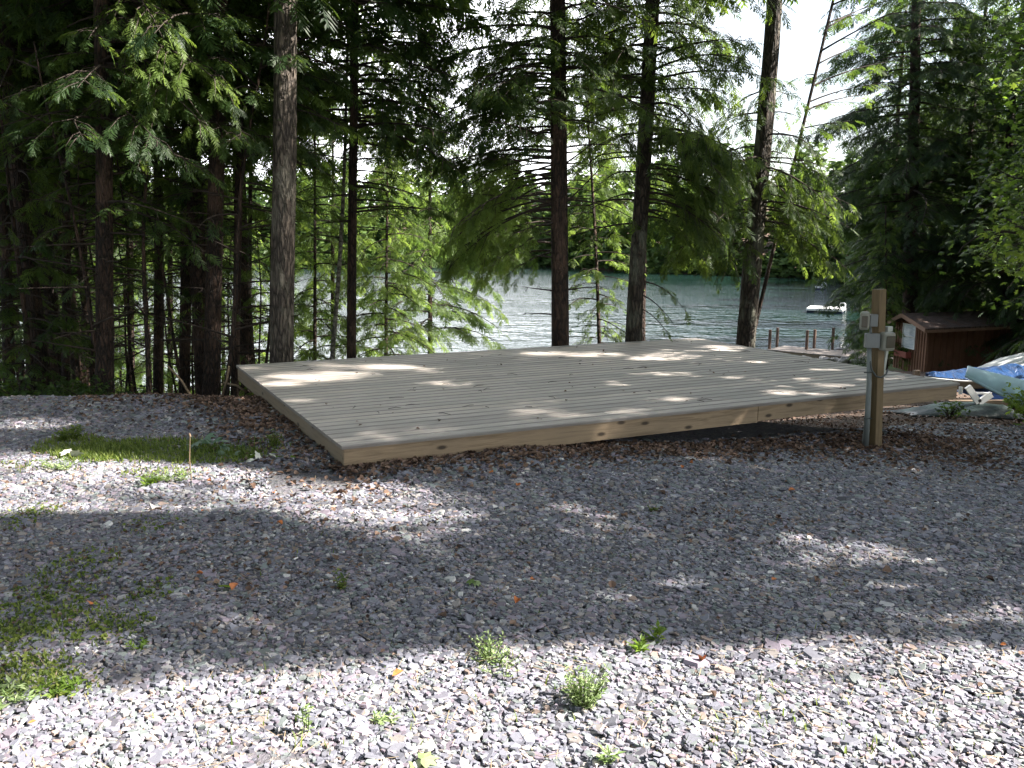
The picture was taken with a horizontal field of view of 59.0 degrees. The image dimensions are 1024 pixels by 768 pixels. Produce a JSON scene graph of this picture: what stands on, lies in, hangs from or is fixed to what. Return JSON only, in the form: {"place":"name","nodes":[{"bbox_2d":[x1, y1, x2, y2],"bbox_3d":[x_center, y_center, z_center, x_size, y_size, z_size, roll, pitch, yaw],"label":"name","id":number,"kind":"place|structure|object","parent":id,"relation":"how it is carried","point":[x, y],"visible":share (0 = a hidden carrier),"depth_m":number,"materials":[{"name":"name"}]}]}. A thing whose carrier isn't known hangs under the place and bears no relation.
{"place":"outdoors","nodes":[
{"label":"outdoors","id":0,"kind":"place"},
{"bbox_2d":[0,264,862,394],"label":"water","id":1,"kind":"structure","parent":0,"point":[787,302],"depth_m":68.45,"materials":[{"name":"grey liquid"}]},
{"bbox_2d":[767,328,892,363],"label":"dock","id":2,"kind":"object","parent":1,"relation":"in","point":[813,352],"visible":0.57,"depth_m":43.38,"materials":[{"name":"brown wood"}]},
{"bbox_2d":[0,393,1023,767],"bbox_3d":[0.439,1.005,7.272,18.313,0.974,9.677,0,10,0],"label":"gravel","id":3,"kind":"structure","parent":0,"point":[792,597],"depth_m":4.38,"materials":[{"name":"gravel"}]},
{"bbox_2d":[0,673,40,709],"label":"weed plant","id":4,"kind":"object","parent":3,"relation":"on","point":[18,697],"visible":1,"depth_m":3.47,"materials":[{"name":"green plant"}]},
{"bbox_2d":[24,675,86,697],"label":"weed plant","id":5,"kind":"object","parent":3,"relation":"on","point":[63,683],"visible":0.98,"depth_m":3.54,"materials":[{"name":"green plant"}]},
{"bbox_2d":[50,422,87,440],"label":"weed plant","id":6,"kind":"object","parent":3,"relation":"on","point":[63,433],"visible":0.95,"depth_m":7.72,"materials":[{"name":"green plant"}]},
{"bbox_2d":[0,503,183,700],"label":"weed patches","id":7,"kind":"object","parent":3,"relation":"on","point":[60,630],"visible":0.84,"depth_m":4.19,"materials":[{"name":"green plant"}]},
{"bbox_2d":[2,431,290,477],"bbox_3d":[-2.895,0.551,7.195,2.218,0.112,1.445,0,10,0],"label":"grass strip","id":8,"kind":"object","parent":3,"relation":"on","point":[90,448],"depth_m":7.33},
{"bbox_2d":[0,433,300,698],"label":"weed leaves","id":9,"kind":"object","parent":3,"relation":"on","point":[54,661],"visible":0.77,"depth_m":4.29,"materials":[{"name":"green plant"}]},
{"bbox_2d":[295,702,315,733],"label":"weed plant","id":10,"kind":"object","parent":3,"relation":"on","point":[306,723],"visible":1,"depth_m":3.27,"materials":[{"name":"green plant"}]},
{"bbox_2d":[369,706,400,724],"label":"weed plant","id":11,"kind":"object","parent":3,"relation":"on","point":[380,722],"visible":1,"depth_m":3.37,"materials":[{"name":"green plant"}]},
{"bbox_2d":[409,752,438,767],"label":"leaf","id":12,"kind":"object","parent":3,"relation":"on","point":[427,759],"visible":1,"depth_m":3.10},
{"bbox_2d":[469,629,514,663],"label":"weed plant","id":13,"kind":"object","parent":3,"relation":"on","point":[485,652],"visible":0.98,"depth_m":3.82,"materials":[{"name":"green plant"}]},
{"bbox_2d":[0,394,1023,703],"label":"leaf scraps","id":14,"kind":"object","parent":3,"relation":"on","point":[714,692],"visible":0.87,"depth_m":5.30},
{"bbox_2d":[0,395,1023,767],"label":"dry grass bits","id":15,"kind":"object","parent":3,"relation":"on","point":[538,595],"visible":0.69,"depth_m":4.47,"materials":[{"name":"plant"}]},
{"bbox_2d":[28,441,1006,722],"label":"fallen orange leaves","id":16,"kind":"object","parent":3,"relation":"on","point":[396,671],"visible":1,"depth_m":4.56,"materials":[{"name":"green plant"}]},
{"bbox_2d":[43,502,1006,759],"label":"sparse sprouts","id":17,"kind":"object","parent":3,"relation":"on","point":[805,725],"visible":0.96,"depth_m":3.38,"materials":[{"name":"green plant"}]},
{"bbox_2d":[560,658,609,710],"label":"weed plant","id":18,"kind":"object","parent":3,"relation":"on","point":[592,697],"visible":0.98,"depth_m":3.47,"materials":[{"name":"green plant"}]},
{"bbox_2d":[594,743,625,763],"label":"weed plant","id":19,"kind":"object","parent":3,"relation":"on","point":[610,754],"visible":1,"depth_m":3.13,"materials":[{"name":"green plant"}]},
{"bbox_2d":[0,208,1023,767],"bbox_3d":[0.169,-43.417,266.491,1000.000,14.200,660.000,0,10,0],"label":"ground","id":20,"kind":"structure","parent":0,"point":[722,432],"depth_m":4.99,"materials":[{"name":"gravel"}]},
{"bbox_2d":[0,367,64,396],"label":"undergrowth","id":21,"kind":"object","parent":20,"relation":"on","point":[13,390],"visible":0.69,"depth_m":11.05,"materials":[{"name":"green plant"}]},
{"bbox_2d":[0,142,83,391],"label":"bare stem","id":22,"kind":"object","parent":20,"relation":"on","point":[57,354],"visible":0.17,"depth_m":14.63,"materials":[{"name":"brown wood"}]},
{"bbox_2d":[0,40,94,396],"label":"hemlock tree","id":23,"kind":"object","parent":20,"relation":"on","point":[21,282],"visible":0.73,"depth_m":12.08,"materials":[{"name":"green plant"}]},
{"bbox_2d":[0,0,94,392],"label":"hemlock tree","id":24,"kind":"object","parent":20,"relation":"on","point":[6,273],"visible":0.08,"depth_m":14.31,"materials":[{"name":"green plant"}]},
{"bbox_2d":[12,2,126,395],"bbox_3d":[-8.172,-7.115,15.590,4.635,16.780,4.297,0,10,0],"label":"hemlock tree","id":25,"kind":"object","parent":20,"relation":"on","point":[26,370],"visible":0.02,"depth_m":16.40,"materials":[{"name":"green plant"}]},
{"bbox_2d":[3,42,143,355],"bbox_3d":[-5.432,-1.670,11.384,1.476,4.844,1.362,-4,11,-25],"label":"bare stem","id":26,"kind":"object","parent":20,"relation":"on","point":[80,261],"visible":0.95,"depth_m":11.14,"materials":[{"name":"brown wood"}]},
{"bbox_2d":[28,158,119,392],"bbox_3d":[-5.754,-1.096,12.233,1.166,3.832,0.990,2,10,11],"label":"bare stem","id":27,"kind":"object","parent":20,"relation":"on","point":[80,296],"visible":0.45,"depth_m":12.11,"materials":[{"name":"brown wood"}]},
{"bbox_2d":[0,0,160,395],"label":"hemlock tree","id":28,"kind":"object","parent":20,"relation":"on","point":[19,178],"visible":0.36,"depth_m":12.56,"materials":[{"name":"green plant"}]},
{"bbox_2d":[48,368,118,395],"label":"undergrowth","id":29,"kind":"object","parent":20,"relation":"on","point":[99,392],"visible":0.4,"depth_m":11.19,"materials":[{"name":"green plant"}]},
{"bbox_2d":[15,3,152,385],"bbox_3d":[-7.910,-7.535,16.872,4.358,17.882,4.421,-3,10,-18],"label":"hemlock tree","id":30,"kind":"object","parent":20,"relation":"on","point":[85,250],"visible":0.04,"depth_m":17.44,"materials":[{"name":"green plant"}]},
{"bbox_2d":[0,1,168,394],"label":"hemlock tree","id":31,"kind":"object","parent":20,"relation":"on","point":[53,298],"visible":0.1,"depth_m":14.86,"materials":[{"name":"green plant"}]},
{"bbox_2d":[0,1,180,395],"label":"hemlock tree","id":32,"kind":"object","parent":20,"relation":"on","point":[66,308],"visible":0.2,"depth_m":13.25,"materials":[{"name":"green plant"}]},
{"bbox_2d":[47,143,133,380],"bbox_3d":[-6.867,-1.527,14.648,1.467,5.152,1.110,-1,10,-8],"label":"bare stem","id":33,"kind":"object","parent":20,"relation":"on","point":[93,271],"visible":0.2,"depth_m":14.48,"materials":[{"name":"brown wood"}]},
{"bbox_2d":[12,9,176,394],"bbox_3d":[-8.463,-7.606,15.919,5.464,18.782,5.198,1,10,6],"label":"hemlock tree","id":34,"kind":"object","parent":20,"relation":"on","point":[76,362],"visible":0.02,"depth_m":17.08,"materials":[{"name":"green plant"}]},
{"bbox_2d":[10,123,180,385],"bbox_3d":[-9.167,-6.335,18.261,4.565,16.251,4.972,8,12,39],"label":"hemlock tree","id":35,"kind":"object","parent":20,"relation":"on","point":[73,198],"visible":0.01,"depth_m":18.84,"materials":[{"name":"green plant"}]},
{"bbox_2d":[17,181,177,392],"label":"hemlock tree","id":36,"kind":"object","parent":20,"relation":"on","point":[136,297],"visible":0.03,"depth_m":29.50,"materials":[{"name":"green plant"}]},
{"bbox_2d":[53,88,158,360],"bbox_3d":[-5.333,-1.766,11.837,1.046,4.854,1.382,-8,12,-39],"label":"bare stem","id":37,"kind":"object","parent":20,"relation":"on","point":[79,228],"visible":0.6,"depth_m":11.64,"materials":[{"name":"brown wood"}]},
{"bbox_2d":[38,34,175,358],"bbox_3d":[-5.067,-1.808,11.490,1.451,5.097,1.098,-2,10,-12],"label":"bare stem","id":38,"kind":"object","parent":20,"relation":"on","point":[82,198],"visible":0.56,"depth_m":11.43,"materials":[{"name":"brown wood"}]},
{"bbox_2d":[89,264,152,391],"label":"hemlock tree","id":39,"kind":"object","parent":20,"relation":"on","point":[121,374],"visible":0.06,"depth_m":24.15,"materials":[{"name":"green plant"}]},
{"bbox_2d":[94,149,172,393],"bbox_3d":[-5.407,-1.266,12.863,1.253,4.399,0.948,8,12,39],"label":"bare stem","id":40,"kind":"object","parent":20,"relation":"on","point":[129,330],"visible":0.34,"depth_m":12.98,"materials":[{"name":"brown wood"}]},
{"bbox_2d":[113,214,155,392],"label":"bare stem","id":41,"kind":"object","parent":20,"relation":"on","point":[125,335],"visible":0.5,"depth_m":13.09,"materials":[{"name":"brown wood"}]},
{"bbox_2d":[0,0,272,395],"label":"hemlock tree","id":42,"kind":"object","parent":20,"relation":"on","point":[105,28],"visible":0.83,"depth_m":10.89,"materials":[{"name":"green plant"}]},
{"bbox_2d":[73,7,207,392],"bbox_3d":[-4.600,-2.016,11.589,1.366,5.287,1.610,-9,13,-43],"label":"bare stem","id":43,"kind":"object","parent":20,"relation":"on","point":[144,311],"visible":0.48,"depth_m":11.51,"materials":[{"name":"brown wood"}]},
{"bbox_2d":[90,142,201,392],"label":"hemlock tree","id":44,"kind":"object","parent":20,"relation":"on","point":[132,319],"visible":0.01,"depth_m":18.51,"materials":[{"name":"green plant"}]},
{"bbox_2d":[114,180,191,393],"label":"hemlock tree","id":45,"kind":"object","parent":20,"relation":"on","point":[138,375],"visible":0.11,"depth_m":18.89,"materials":[{"name":"green plant"}]},
{"bbox_2d":[123,254,194,392],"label":"hemlock tree","id":46,"kind":"object","parent":20,"relation":"on","point":[138,370],"visible":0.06,"depth_m":23.80,"materials":[{"name":"green plant"}]},
{"bbox_2d":[95,123,227,393],"bbox_3d":[-4.742,-1.410,12.468,1.357,4.451,1.251,3,10,16],"label":"bare stem","id":47,"kind":"object","parent":20,"relation":"on","point":[177,365],"visible":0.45,"depth_m":12.48,"materials":[{"name":"brown wood"}]},
{"bbox_2d":[133,238,193,393],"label":"bare stem","id":48,"kind":"object","parent":20,"relation":"on","point":[168,349],"visible":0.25,"depth_m":14.92,"materials":[{"name":"brown wood"}]},
{"bbox_2d":[92,120,248,390],"bbox_3d":[-6.719,-6.913,17.838,4.734,17.346,4.666,0,10,0],"label":"hemlock tree","id":49,"kind":"object","parent":20,"relation":"on","point":[171,346],"visible":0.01,"depth_m":18.98,"materials":[{"name":"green plant"}]},
{"bbox_2d":[0,0,364,394],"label":"hemlock tree","id":50,"kind":"object","parent":20,"relation":"on","point":[197,277],"visible":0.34,"depth_m":11.64,"materials":[{"name":"green plant"}]},
{"bbox_2d":[66,0,304,393],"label":"hemlock tree","id":51,"kind":"object","parent":20,"relation":"on","point":[185,350],"visible":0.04,"depth_m":13.08,"materials":[{"name":"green plant"}]},
{"bbox_2d":[37,10,338,393],"bbox_3d":[-5.180,-7.459,13.111,4.265,17.139,4.330,5,11,24],"label":"hemlock tree","id":52,"kind":"object","parent":20,"relation":"on","point":[158,366],"visible":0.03,"depth_m":13.96,"materials":[{"name":"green plant"}]},
{"bbox_2d":[152,171,232,395],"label":"hemlock tree","id":53,"kind":"object","parent":20,"relation":"on","point":[169,381],"visible":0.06,"depth_m":16.92,"materials":[{"name":"green plant"}]},
{"bbox_2d":[167,194,267,393],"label":"hemlock tree","id":54,"kind":"object","parent":20,"relation":"on","point":[256,329],"visible":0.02,"depth_m":19.45,"materials":[{"name":"green plant"}]},
{"bbox_2d":[190,432,246,456],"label":"broad leaved plant","id":55,"kind":"object","parent":20,"relation":"on","point":[209,440],"visible":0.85,"depth_m":7.40,"materials":[{"name":"green plant"}]},
{"bbox_2d":[75,0,373,395],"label":"hemlock tree","id":56,"kind":"object","parent":20,"relation":"on","point":[223,150],"visible":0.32,"depth_m":12.25,"materials":[{"name":"green plant"}]},
{"bbox_2d":[193,208,269,394],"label":"hemlock tree","id":57,"kind":"object","parent":20,"relation":"on","point":[254,320],"visible":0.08,"depth_m":17.44,"materials":[{"name":"green plant"}]},
{"bbox_2d":[159,0,310,395],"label":"bare stem","id":58,"kind":"object","parent":20,"relation":"on","point":[234,329],"visible":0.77,"depth_m":11.31,"materials":[{"name":"brown wood"}]},
{"bbox_2d":[80,0,397,395],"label":"hemlock tree","id":59,"kind":"object","parent":20,"relation":"on","point":[246,336],"visible":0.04,"depth_m":15.42,"materials":[{"name":"green plant"}]},
{"bbox_2d":[56,0,449,394],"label":"hemlock tree","id":60,"kind":"object","parent":20,"relation":"on","point":[213,348],"visible":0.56,"depth_m":11.51,"materials":[{"name":"green plant"}]},
{"bbox_2d":[240,215,270,363],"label":"bare stem","id":61,"kind":"object","parent":20,"relation":"on","point":[255,308],"visible":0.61,"depth_m":13.99,"materials":[{"name":"brown wood"}]},
{"bbox_2d":[164,1,365,349],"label":"hemlock tree","id":62,"kind":"object","parent":20,"relation":"on","point":[250,219],"visible":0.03,"depth_m":15.81,"materials":[{"name":"green plant"}]},
{"bbox_2d":[224,188,312,363],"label":"bare stem","id":63,"kind":"object","parent":20,"relation":"on","point":[268,335],"visible":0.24,"depth_m":15.05,"materials":[{"name":"brown wood"}]},
{"bbox_2d":[269,0,296,362],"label":"pine tree","id":64,"kind":"object","parent":20,"relation":"on","point":[282,277],"visible":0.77,"depth_m":11.06,"materials":[{"name":"grey plant"}]},
{"bbox_2d":[253,233,322,362],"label":"hemlock tree","id":65,"kind":"object","parent":20,"relation":"on","point":[296,342],"visible":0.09,"depth_m":21.85,"materials":[{"name":"green plant"}]},
{"bbox_2d":[239,53,372,395],"bbox_3d":[-3.527,-2.093,15.393,2.442,6.750,2.274,-3,10,-18],"label":"hemlock tree","id":66,"kind":"object","parent":20,"relation":"on","point":[315,312],"visible":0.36,"depth_m":15.35,"materials":[{"name":"green plant"}]},
{"bbox_2d":[265,112,390,361],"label":"hemlock tree","id":67,"kind":"object","parent":20,"relation":"on","point":[332,257],"visible":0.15,"depth_m":20.58,"materials":[{"name":"green plant"}]},
{"bbox_2d":[297,0,395,359],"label":"tree","id":68,"kind":"object","parent":20,"relation":"on","point":[335,314],"visible":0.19,"depth_m":13.54,"materials":[{"name":"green plant"}]},
{"bbox_2d":[271,0,454,190],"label":"hemlock tree","id":69,"kind":"object","parent":20,"relation":"on","point":[342,113],"visible":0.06,"depth_m":18.03,"materials":[{"name":"green plant"}]},
{"bbox_2d":[230,0,542,358],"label":"hemlock tree","id":70,"kind":"object","parent":20,"relation":"on","point":[395,133],"visible":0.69,"depth_m":12.35,"materials":[{"name":"green plant"}]},
{"bbox_2d":[317,135,455,358],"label":"hemlock tree","id":71,"kind":"object","parent":20,"relation":"on","point":[387,292],"visible":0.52,"depth_m":16.27,"materials":[{"name":"green plant"}]},
{"bbox_2d":[356,40,510,356],"bbox_3d":[-2.072,-3.358,23.853,4.239,11.750,3.994,-9,13,-44],"label":"hemlock tree","id":72,"kind":"object","parent":20,"relation":"on","point":[472,318],"visible":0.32,"depth_m":23.65,"materials":[{"name":"green plant"}]},
{"bbox_2d":[392,0,679,345],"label":"hemlock tree","id":73,"kind":"object","parent":20,"relation":"on","point":[494,97],"visible":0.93,"depth_m":12.47,"materials":[{"name":"green plant"}]},
{"bbox_2d":[55,392,1023,635],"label":"leaf litter","id":74,"kind":"object","parent":20,"relation":"on","point":[252,401],"visible":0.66,"depth_m":8.30,"materials":[{"name":"plant"}]},
{"bbox_2d":[428,0,671,298],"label":"hemlock tree","id":75,"kind":"object","parent":20,"relation":"on","point":[495,250],"visible":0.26,"depth_m":19.43,"materials":[{"name":"green plant"}]},
{"bbox_2d":[118,138,1023,304],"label":"wood","id":76,"kind":"object","parent":20,"relation":"on","point":[783,266],"depth_m":148.92,"materials":[{"name":"plant"}]},
{"bbox_2d":[535,44,647,344],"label":"hemlock sapling","id":77,"kind":"object","parent":20,"relation":"on","point":[600,304],"visible":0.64,"depth_m":15.75,"materials":[{"name":"green plant"}]},
{"bbox_2d":[236,338,959,467],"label":"deck platform","id":78,"kind":"structure","parent":20,"relation":"on","point":[671,376],"depth_m":9.16,"materials":[{"name":"brown wood"}]},
{"bbox_2d":[548,0,745,340],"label":"hemlock tree","id":79,"kind":"object","parent":20,"relation":"on","point":[698,109],"visible":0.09,"depth_m":17.60,"materials":[{"name":"green plant"}]},
{"bbox_2d":[526,0,860,341],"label":"hemlock tree","id":80,"kind":"object","parent":20,"relation":"on","point":[701,155],"visible":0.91,"depth_m":12.63,"materials":[{"name":"green plant"}]},
{"bbox_2d":[644,0,877,347],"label":"hemlock tree","id":81,"kind":"object","parent":20,"relation":"on","point":[796,221],"visible":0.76,"depth_m":14.00,"materials":[{"name":"green plant"}]},
{"bbox_2d":[756,0,922,328],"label":"leaning tree","id":82,"kind":"object","parent":20,"relation":"on","point":[840,20],"visible":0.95,"depth_m":17.41,"materials":[{"name":"green plant"}]},
{"bbox_2d":[859,289,895,448],"bbox_3d":[3.499,-0.007,8.762,0.390,1.814,0.223,-1,10,-8],"label":"power post","id":83,"kind":"object","parent":20,"relation":"on","point":[879,340],"visible":0.95,"depth_m":8.73,"materials":[{"name":"brown wood"}]},
{"bbox_2d":[846,206,912,370],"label":"hemlock tree","id":84,"kind":"object","parent":20,"relation":"on","point":[886,238],"visible":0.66,"depth_m":30.63,"materials":[{"name":"green plant"}]},
{"bbox_2d":[814,0,946,366],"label":"hemlock tree","id":85,"kind":"object","parent":20,"relation":"on","point":[849,336],"visible":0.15,"depth_m":36.28,"materials":[{"name":"green plant"}]},
{"bbox_2d":[844,54,931,338],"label":"hemlock tree","id":86,"kind":"object","parent":20,"relation":"on","point":[864,305],"visible":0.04,"depth_m":49.96,"materials":[{"name":"green plant"}]},
{"bbox_2d":[794,0,1023,314],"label":"hemlock tree","id":87,"kind":"object","parent":20,"relation":"on","point":[908,170],"visible":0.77,"depth_m":31.54,"materials":[{"name":"green plant"}]},
{"bbox_2d":[865,23,988,363],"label":"hemlock tree","id":88,"kind":"object","parent":20,"relation":"on","point":[939,145],"visible":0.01,"depth_m":37.59,"materials":[{"name":"green plant"}]},
{"bbox_2d":[883,401,1023,420],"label":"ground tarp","id":89,"kind":"object","parent":20,"relation":"on","point":[988,410],"visible":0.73,"depth_m":13.34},
{"bbox_2d":[934,401,973,418],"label":"shrub","id":90,"kind":"object","parent":20,"relation":"on","point":[951,409],"visible":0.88,"depth_m":12.79,"materials":[{"name":"green plant"}]},
{"bbox_2d":[887,310,1021,371],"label":"storage shed","id":91,"kind":"structure","parent":20,"relation":"on","point":[931,341],"depth_m":30.21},
{"bbox_2d":[900,320,917,352],"bbox_3d":[13.412,-1.612,30.552,0.055,0.993,0.970,-1,10,-7],"label":"window","id":92,"kind":"structure","parent":91,"relation":"in","point":[910,331],"depth_m":30.52,"materials":[{"name":"glass"}]},
{"bbox_2d":[889,0,1020,332],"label":"hemlock tree","id":93,"kind":"object","parent":20,"relation":"on","point":[970,128],"visible":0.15,"depth_m":32.56,"materials":[{"name":"green plant"}]},
{"bbox_2d":[912,370,1010,405],"bbox_3d":[8.544,0.266,14.377,3.845,0.786,1.915,0,10,0],"label":"boat rack","id":94,"kind":"object","parent":20,"relation":"on","point":[976,399],"visible":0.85,"depth_m":13.80,"materials":[{"name":"grey wood"}]},
{"bbox_2d":[924,363,1023,389],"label":"covered boat","id":95,"kind":"object","parent":94,"relation":"on","point":[1014,370],"visible":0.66,"depth_m":14.63,"materials":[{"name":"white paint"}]},
{"bbox_2d":[913,0,1023,365],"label":"hemlock tree","id":96,"kind":"object","parent":20,"relation":"on","point":[1001,292],"visible":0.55,"depth_m":30.39,"materials":[{"name":"green plant"}]},
{"bbox_2d":[918,0,1022,310],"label":"hemlock tree","id":97,"kind":"object","parent":20,"relation":"on","point":[981,129],"visible":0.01,"depth_m":37.81,"materials":[{"name":"green plant"}]},
{"bbox_2d":[937,0,1023,316],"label":"maple tree","id":98,"kind":"object","parent":20,"relation":"on","point":[1018,219],"visible":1,"depth_m":12.11,"materials":[{"name":"green plant"}]},
{"bbox_2d":[960,1,1023,288],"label":"maple tree","id":99,"kind":"object","parent":20,"relation":"on","point":[1020,194],"visible":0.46,"depth_m":16.87,"materials":[{"name":"green plant"}]},
{"bbox_2d":[964,0,1023,201],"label":"maple tree","id":100,"kind":"object","parent":20,"relation":"on","point":[1010,112],"visible":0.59,"depth_m":28.23,"materials":[{"name":"green plant"}]},
{"bbox_2d":[965,366,1023,400],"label":"canoe","id":101,"kind":"object","parent":20,"relation":"on","point":[996,383],"visible":0.89,"depth_m":12.53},
{"bbox_2d":[977,353,1023,367],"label":"rowing boat","id":102,"kind":"object","parent":20,"relation":"on","point":[1017,358],"visible":0.17,"depth_m":15.59,"materials":[{"name":"white paint"}]},
{"bbox_2d":[980,26,1023,365],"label":"hemlock tree","id":103,"kind":"object","parent":20,"relation":"on","point":[1006,345],"visible":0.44,"depth_m":27.50,"materials":[{"name":"green plant"}]},
{"bbox_2d":[1001,382,1023,425],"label":"shrub","id":104,"kind":"object","parent":20,"relation":"on","point":[1018,405],"visible":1,"depth_m":11.84,"materials":[{"name":"green plant"}]},
{"bbox_2d":[149,0,1022,205],"label":"sky","id":105,"kind":"structure","parent":0,"point":[799,49],"materials":[{"name":"white"}]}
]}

